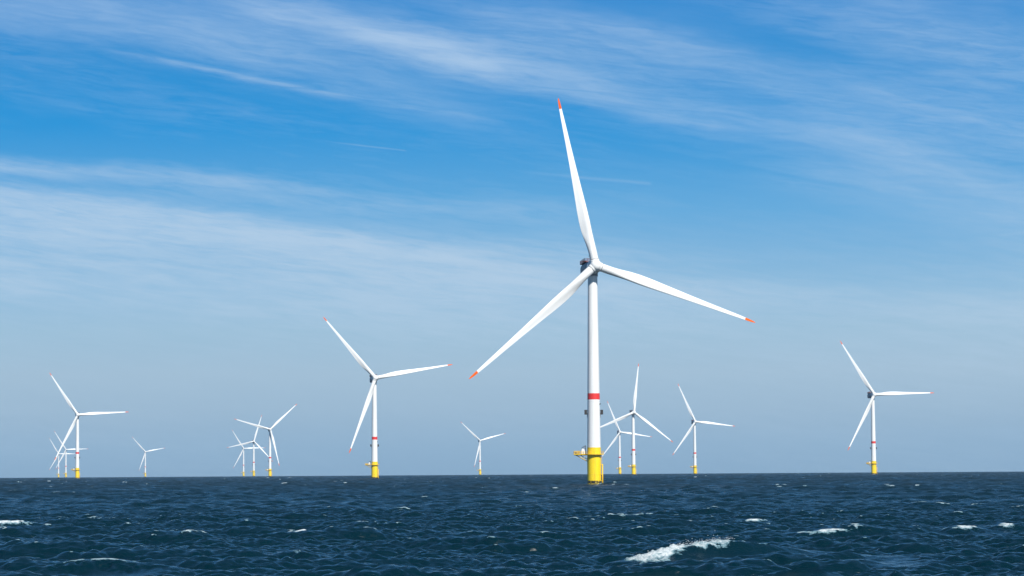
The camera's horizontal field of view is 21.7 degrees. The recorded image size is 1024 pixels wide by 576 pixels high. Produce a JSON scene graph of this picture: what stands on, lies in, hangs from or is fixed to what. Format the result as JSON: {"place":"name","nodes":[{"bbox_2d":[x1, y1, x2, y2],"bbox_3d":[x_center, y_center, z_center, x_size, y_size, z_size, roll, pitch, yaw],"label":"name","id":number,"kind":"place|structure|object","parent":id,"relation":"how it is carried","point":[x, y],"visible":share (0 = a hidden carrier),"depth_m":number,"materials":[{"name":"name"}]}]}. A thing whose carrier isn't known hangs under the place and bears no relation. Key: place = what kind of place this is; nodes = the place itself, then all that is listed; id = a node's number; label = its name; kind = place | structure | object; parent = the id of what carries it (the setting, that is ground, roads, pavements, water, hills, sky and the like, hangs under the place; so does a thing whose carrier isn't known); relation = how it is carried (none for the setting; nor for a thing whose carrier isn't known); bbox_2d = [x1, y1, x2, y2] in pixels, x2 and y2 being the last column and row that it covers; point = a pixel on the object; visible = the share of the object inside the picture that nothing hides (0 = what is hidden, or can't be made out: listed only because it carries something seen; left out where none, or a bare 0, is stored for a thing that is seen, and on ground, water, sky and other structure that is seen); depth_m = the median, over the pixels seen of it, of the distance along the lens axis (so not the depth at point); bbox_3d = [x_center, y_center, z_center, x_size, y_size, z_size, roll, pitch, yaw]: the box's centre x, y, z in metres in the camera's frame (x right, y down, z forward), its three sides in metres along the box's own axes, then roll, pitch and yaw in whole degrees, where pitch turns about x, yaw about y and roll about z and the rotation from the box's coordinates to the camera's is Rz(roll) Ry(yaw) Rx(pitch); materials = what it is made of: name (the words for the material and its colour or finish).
{"place":"outdoors","nodes":[
{"label":"outdoors","id":0,"kind":"place"},
{"bbox_2d":[0,472,1023,575],"bbox_3d":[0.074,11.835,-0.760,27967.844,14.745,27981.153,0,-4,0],"label":"water","id":1,"kind":"structure","parent":0,"point":[887,524],"depth_m":270.17,"materials":[{"name":"teal liquid"}]},
{"bbox_2d":[49,438,70,477],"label":"wind turbine","id":2,"kind":"object","parent":1,"relation":"in","point":[58,459],"visible":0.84,"depth_m":10926.17,"materials":[{"name":"white paint"}]},
{"bbox_2d":[54,431,75,476],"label":"wind turbine","id":3,"kind":"object","parent":1,"relation":"in","point":[65,453],"visible":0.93,"depth_m":9275.06,"materials":[{"name":"white paint"}]},
{"bbox_2d":[50,374,123,477],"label":"wind turbine","id":4,"kind":"object","parent":1,"relation":"in","point":[77,457],"visible":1,"depth_m":4050.15,"materials":[{"name":"white paint"}]},
{"bbox_2d":[133,438,162,476],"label":"wind turbine","id":5,"kind":"object","parent":1,"relation":"in","point":[144,473],"visible":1,"depth_m":10258.58,"materials":[{"name":"white paint"}]},
{"bbox_2d":[232,430,252,475],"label":"wind turbine","id":6,"kind":"object","parent":1,"relation":"in","point":[243,448],"visible":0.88,"depth_m":9281.62,"materials":[{"name":"white paint"}]},
{"bbox_2d":[227,416,268,475],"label":"wind turbine","id":7,"kind":"object","parent":1,"relation":"in","point":[254,443],"visible":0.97,"depth_m":7384.63,"materials":[{"name":"white paint"}]},
{"bbox_2d":[236,404,296,475],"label":"wind turbine","id":8,"kind":"object","parent":1,"relation":"in","point":[270,436],"visible":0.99,"depth_m":5466.57,"materials":[{"name":"white paint"}]},
{"bbox_2d":[323,317,452,477],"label":"wind turbine","id":9,"kind":"object","parent":1,"relation":"in","point":[372,394],"visible":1,"depth_m":2563.68,"materials":[{"name":"white paint"}]},
{"bbox_2d":[461,422,504,474],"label":"wind turbine","id":10,"kind":"object","parent":1,"relation":"in","point":[479,447],"visible":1,"depth_m":7532.53,"materials":[{"name":"white paint"}]},
{"bbox_2d":[469,98,754,483],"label":"wind turbine","id":11,"kind":"object","parent":1,"relation":"in","point":[592,267],"visible":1,"depth_m":1181.96,"materials":[{"name":"white paint"}]},
{"bbox_2d":[602,401,650,473],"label":"wind turbine","id":12,"kind":"object","parent":1,"relation":"in","point":[619,468],"visible":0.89,"depth_m":6128.42,"materials":[{"name":"white paint"}]},
{"bbox_2d":[600,364,670,474],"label":"wind turbine","id":13,"kind":"object","parent":1,"relation":"in","point":[633,413],"visible":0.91,"depth_m":4121.41,"materials":[{"name":"white paint"}]},
{"bbox_2d":[635,535,732,556],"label":"sea spray","id":14,"kind":"object","parent":1,"relation":"on","point":[679,543],"visible":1,"depth_m":179.02,"materials":[{"name":"white liquid"}]},
{"bbox_2d":[673,385,731,473],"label":"wind turbine","id":15,"kind":"object","parent":1,"relation":"in","point":[693,426],"visible":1,"depth_m":4918.66,"materials":[{"name":"white paint"}]},
{"bbox_2d":[840,341,932,473],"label":"wind turbine","id":16,"kind":"object","parent":1,"relation":"in","point":[871,394],"visible":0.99,"depth_m":3232.92,"materials":[{"name":"white paint"}]},
{"bbox_2d":[0,0,1023,477],"label":"sky","id":17,"kind":"structure","parent":0,"point":[189,189],"materials":[{"name":"blue"}]}
]}

